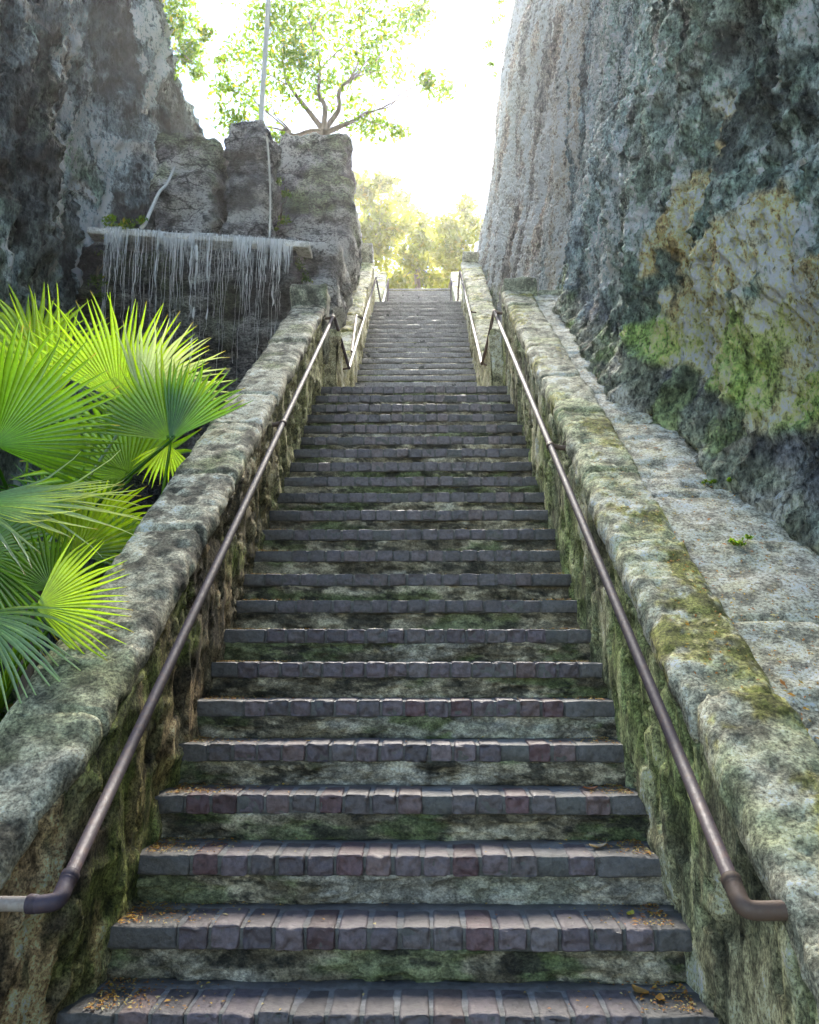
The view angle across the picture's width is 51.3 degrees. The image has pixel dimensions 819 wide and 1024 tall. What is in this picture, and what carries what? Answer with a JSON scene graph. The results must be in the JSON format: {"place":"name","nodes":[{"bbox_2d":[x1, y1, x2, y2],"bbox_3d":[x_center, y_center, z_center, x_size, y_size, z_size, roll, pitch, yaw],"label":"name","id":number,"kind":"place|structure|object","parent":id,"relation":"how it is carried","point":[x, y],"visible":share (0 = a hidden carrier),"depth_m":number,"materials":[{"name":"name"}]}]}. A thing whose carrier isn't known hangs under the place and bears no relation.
{"place":"outdoors","nodes":[
{"label":"outdoors","id":0,"kind":"place"},
{"bbox_2d":[0,0,205,713],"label":"cliff","id":1,"kind":"structure","parent":0,"point":[94,103],"depth_m":11.96,"materials":[{"name":"grey stone"}]},
{"bbox_2d":[0,654,44,721],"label":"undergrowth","id":2,"kind":"object","parent":1,"relation":"on","point":[12,697],"depth_m":5.83,"materials":[{"name":"green plant"}]},
{"bbox_2d":[149,131,228,235],"bbox_3d":[-3.341,-4.037,13.156,1.234,3.538,1.328,0,-8,1],"label":"rock pillar","id":3,"kind":"object","parent":1,"relation":"on","point":[190,198],"visible":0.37,"depth_m":12.78,"materials":[{"name":"grey stone"}]},
{"bbox_2d":[159,0,231,82],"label":"tree","id":4,"kind":"object","parent":1,"relation":"on","point":[190,50],"visible":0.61,"depth_m":16.43,"materials":[{"name":"green plant"}]},
{"bbox_2d":[219,120,281,238],"bbox_3d":[-2.404,-4.144,12.963,0.935,3.672,1.144,0,-8,1],"label":"rock pillar","id":5,"kind":"object","parent":1,"relation":"on","point":[246,192],"visible":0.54,"depth_m":12.68,"materials":[{"name":"grey stone"}]},
{"bbox_2d":[259,0,270,120],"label":"pole","id":6,"kind":"object","parent":5,"relation":"on","point":[264,60],"visible":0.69,"depth_m":13.40,"materials":[{"name":"grey metal"}]},
{"bbox_2d":[266,136,270,237],"bbox_3d":[-2.056,-4.778,12.537,0.070,1.644,0.166,8,-11,-42],"label":"cable","id":7,"kind":"object","parent":5,"relation":"attached to","point":[269,187],"visible":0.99,"depth_m":12.54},
{"bbox_2d":[274,172,296,238],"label":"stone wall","id":8,"kind":"structure","parent":1,"relation":"on","point":[289,182],"depth_m":13.97,"materials":[{"name":"grey stone"}]},
{"bbox_2d":[163,0,513,288],"label":"sky","id":9,"kind":"structure","parent":0,"point":[448,153],"materials":[{"name":"white"}]},
{"bbox_2d":[389,289,449,290],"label":"hill","id":10,"kind":"structure","parent":0,"point":[423,290],"depth_m":23.29,"materials":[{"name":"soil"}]},
{"bbox_2d":[353,167,420,278],"bbox_3d":[-1.154,-8.734,31.386,3.155,7.637,3.098,0,-8,1],"label":"tree","id":11,"kind":"object","parent":10,"relation":"on","point":[381,231],"visible":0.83,"depth_m":31.08,"materials":[{"name":"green plant"}]},
{"bbox_2d":[382,186,448,288],"bbox_3d":[0.265,-9.393,35.853,3.795,10.247,3.931,0,-8,1],"label":"tree","id":12,"kind":"object","parent":10,"relation":"on","point":[412,273],"visible":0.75,"depth_m":35.49,"materials":[{"name":"yellow plant"}]},
{"bbox_2d":[418,191,483,287],"bbox_3d":[1.764,-8.903,32.613,2.841,8.333,3.752,0,-8,1],"label":"tree","id":13,"kind":"object","parent":10,"relation":"on","point":[456,234],"visible":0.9,"depth_m":32.05,"materials":[{"name":"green plant"}]},
{"bbox_2d":[477,0,818,555],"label":"cliff","id":14,"kind":"structure","parent":0,"point":[652,208],"depth_m":5.74,"materials":[{"name":"grey stone"}]},
{"bbox_2d":[482,0,506,78],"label":"creeper","id":15,"kind":"object","parent":14,"relation":"attached to","point":[490,44],"visible":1,"depth_m":19.18,"materials":[{"name":"green plant"}]},
{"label":"ground","id":16,"kind":"structure","parent":0,"visible":0},
{"bbox_2d":[0,485,142,709],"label":"fan palm","id":17,"kind":"object","parent":16,"relation":"on","point":[51,573],"visible":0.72,"depth_m":3.84,"materials":[{"name":"green plant"}]},
{"bbox_2d":[0,452,142,711],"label":"fan palm","id":18,"kind":"object","parent":16,"relation":"on","point":[16,505],"visible":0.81,"depth_m":3.61,"materials":[{"name":"green plant"}]},
{"bbox_2d":[0,284,151,711],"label":"fan palm","id":19,"kind":"object","parent":16,"relation":"on","point":[11,316],"visible":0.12,"depth_m":7.08,"materials":[{"name":"green plant"}]},
{"bbox_2d":[0,284,252,700],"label":"fan palm","id":20,"kind":"object","parent":16,"relation":"on","point":[158,406],"visible":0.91,"depth_m":5.30,"materials":[{"name":"green plant"}]},
{"bbox_2d":[0,283,329,1023],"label":"parapet wall","id":21,"kind":"structure","parent":16,"relation":"on","point":[63,742],"depth_m":3.27,"materials":[{"name":"grey stone"}]},
{"bbox_2d":[0,314,335,913],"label":"handrail","id":22,"kind":"object","parent":21,"relation":"attached to","point":[60,895],"visible":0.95,"depth_m":2.91,"materials":[{"name":"metal"}]},
{"bbox_2d":[75,241,302,565],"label":"stone wall","id":23,"kind":"structure","parent":16,"relation":"on","point":[243,357],"depth_m":11.51,"materials":[{"name":"grey stone"}]},
{"bbox_2d":[87,248,108,301],"bbox_3d":[-4.151,-3.200,11.459,0.312,0.785,0.419,0,-8,1],"label":"creeper","id":24,"kind":"object","parent":23,"relation":"attached to","point":[96,278],"visible":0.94,"depth_m":11.35,"materials":[{"name":"green plant"}]},
{"bbox_2d":[96,226,292,393],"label":"waterfall","id":25,"kind":"structure","parent":23,"relation":"attached to","point":[117,234],"depth_m":11.44,"materials":[{"name":"white liquid"}]},
{"bbox_2d":[87,227,312,258],"bbox_3d":[-2.857,-3.621,12.223,3.041,0.332,1.400,0,-8,1],"label":"waterfall lip","id":26,"kind":"object","parent":23,"relation":"on","point":[300,248],"visible":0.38,"depth_m":11.60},
{"bbox_2d":[100,214,147,240],"bbox_3d":[-3.957,-3.905,11.725,0.694,0.381,0.414,-4,-9,25],"label":"fern","id":27,"kind":"object","parent":26,"relation":"on","point":[141,220],"visible":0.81,"depth_m":11.69,"materials":[{"name":"green plant"}]},
{"bbox_2d":[139,165,175,229],"bbox_3d":[-3.582,-4.517,12.209,0.093,1.401,0.841,-2,-9,14],"label":"root","id":28,"kind":"object","parent":26,"relation":"on","point":[152,206],"visible":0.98,"depth_m":12.13,"materials":[{"name":"grey wood"}]},
{"bbox_2d":[285,237,352,329],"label":"stone wall","id":29,"kind":"structure","parent":16,"relation":"on","point":[325,264],"depth_m":11.81,"materials":[{"name":"grey stone"}]},
{"bbox_2d":[287,256,312,283],"bbox_3d":[-1.527,-3.238,11.651,0.456,0.489,0.387,0,-8,1],"label":"bush","id":30,"kind":"object","parent":29,"relation":"attached to","point":[302,273],"visible":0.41,"depth_m":11.62,"materials":[{"name":"green plant"}]},
{"bbox_2d":[277,132,362,291],"bbox_3d":[-1.544,-2.504,14.343,1.469,7.561,1.974,0,-8,1],"label":"rock pillar","id":31,"kind":"object","parent":29,"relation":"on","point":[319,205],"visible":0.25,"depth_m":13.87,"materials":[{"name":"grey stone"}]},
{"bbox_2d":[274,177,291,230],"bbox_3d":[-2.077,-4.858,13.662,0.437,0.970,0.568,0,-8,1],"label":"bush","id":32,"kind":"object","parent":31,"relation":"on","point":[281,217],"visible":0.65,"depth_m":13.54,"materials":[{"name":"green plant"}]},
{"bbox_2d":[204,0,466,144],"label":"tree","id":33,"kind":"object","parent":31,"relation":"on","point":[417,12],"visible":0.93,"depth_m":15.22,"materials":[{"name":"green plant"}]},
{"bbox_2d":[56,386,718,1023],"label":"stair flight","id":34,"kind":"object","parent":16,"relation":"on","point":[424,810],"visible":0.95,"depth_m":3.72,"materials":[{"name":"stone"}]},
{"bbox_2d":[355,301,476,386],"bbox_3d":[0.128,-2.397,14.991,1.909,3.973,7.812,0,-8,1],"label":"stair flight","id":35,"kind":"object","parent":34,"relation":"on","point":[418,343],"visible":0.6,"depth_m":14.06,"materials":[{"name":"stone"}]},
{"bbox_2d":[324,243,374,386],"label":"parapet wall","id":36,"kind":"structure","parent":35,"relation":"attached to","point":[336,374],"depth_m":12.53,"materials":[{"name":"grey stone"}]},
{"bbox_2d":[334,277,376,369],"bbox_3d":[-0.751,-3.186,12.964,0.151,3.684,6.536,0,-8,1],"label":"handrail","id":37,"kind":"object","parent":36,"relation":"attached to","point":[349,363],"visible":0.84,"depth_m":11.45,"materials":[{"name":"metal"}]},
{"bbox_2d":[384,288,452,301],"bbox_3d":[0.222,-4.931,21.402,1.906,2.958,4.260,0,-8,1],"label":"stair flight","id":38,"kind":"object","parent":35,"relation":"on","point":[401,296],"visible":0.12,"depth_m":22.84,"materials":[{"name":"stone"}]},
{"bbox_2d":[374,272,386,301],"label":"parapet wall","id":39,"kind":"structure","parent":38,"relation":"on","point":[381,278],"depth_m":22.25,"materials":[{"name":"beige stone"}]},
{"bbox_2d":[376,278,388,301],"bbox_3d":[-0.579,-5.224,19.090,0.058,2.213,5.011,0,-8,1],"label":"handrail","id":40,"kind":"object","parent":38,"relation":"on","point":[387,287],"visible":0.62,"depth_m":19.80,"materials":[{"name":"metal"}]},
{"bbox_2d":[450,274,459,300],"bbox_3d":[1.002,-5.208,18.961,0.042,2.284,5.211,0,-8,1],"label":"handrail","id":41,"kind":"object","parent":38,"relation":"on","point":[457,294],"visible":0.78,"depth_m":18.71,"materials":[{"name":"metal"}]},
{"bbox_2d":[451,271,461,300],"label":"parapet wall","id":42,"kind":"structure","parent":38,"relation":"on","point":[454,276],"depth_m":22.13,"materials":[{"name":"beige stone"}]},
{"bbox_2d":[461,251,502,386],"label":"parapet wall","id":43,"kind":"structure","parent":35,"relation":"attached to","point":[479,297],"depth_m":12.98,"materials":[{"name":"grey stone"}]},
{"bbox_2d":[459,270,493,365],"bbox_3d":[0.952,-3.241,12.829,0.126,3.694,6.367,0,-8,1],"label":"handrail","id":44,"kind":"object","parent":43,"relation":"attached to","point":[481,358],"visible":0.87,"depth_m":11.13,"materials":[{"name":"metal"}]},
{"bbox_2d":[84,317,818,1012],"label":"leaf litter","id":45,"kind":"object","parent":34,"relation":"on","point":[172,839],"visible":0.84,"depth_m":3.22,"materials":[{"name":"brown plant"}]},
{"bbox_2d":[589,843,606,846],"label":"fallen leaf","id":46,"kind":"object","parent":34,"relation":"on","point":[598,845],"visible":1,"depth_m":3.29,"materials":[{"name":"beige plant"}]},
{"bbox_2d":[631,984,650,993],"bbox_3d":[0.750,1.549,2.761,0.050,0.016,0.066,0,-8,1],"label":"fallen leaf","id":47,"kind":"object","parent":34,"relation":"on","point":[639,989],"visible":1,"depth_m":2.77,"materials":[{"name":"brown plant"}]},
{"bbox_2d":[655,993,664,1000],"bbox_3d":[0.797,1.544,2.712,0.030,0.011,0.054,0,-8,1],"label":"fallen leaf","id":48,"kind":"object","parent":34,"relation":"on","point":[659,996],"visible":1,"depth_m":2.72,"materials":[{"name":"brown plant"}]},
{"bbox_2d":[500,277,818,1023],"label":"parapet wall","id":49,"kind":"structure","parent":16,"relation":"on","point":[751,750],"depth_m":3.31,"materials":[{"name":"grey stone"}]},
{"bbox_2d":[492,309,787,920],"bbox_3d":[0.937,-0.621,5.778,0.170,4.300,6.844,0,-8,1],"label":"handrail","id":50,"kind":"object","parent":49,"relation":"attached to","point":[743,905],"visible":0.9,"depth_m":2.72,"materials":[{"name":"metal"}]},
{"bbox_2d":[700,477,733,488],"bbox_3d":[1.643,-0.155,4.555,0.175,0.067,0.064,-7,-11,38],"label":"weed","id":51,"kind":"object","parent":49,"relation":"on","point":[729,479],"visible":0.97,"depth_m":4.58,"materials":[{"name":"green plant"}]},
{"bbox_2d":[727,534,753,545],"bbox_3d":[1.544,0.135,3.953,0.132,0.072,0.078,2,-9,-11],"label":"weed","id":52,"kind":"object","parent":49,"relation":"on","point":[732,541],"visible":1,"depth_m":3.95,"materials":[{"name":"green plant"}]}
]}

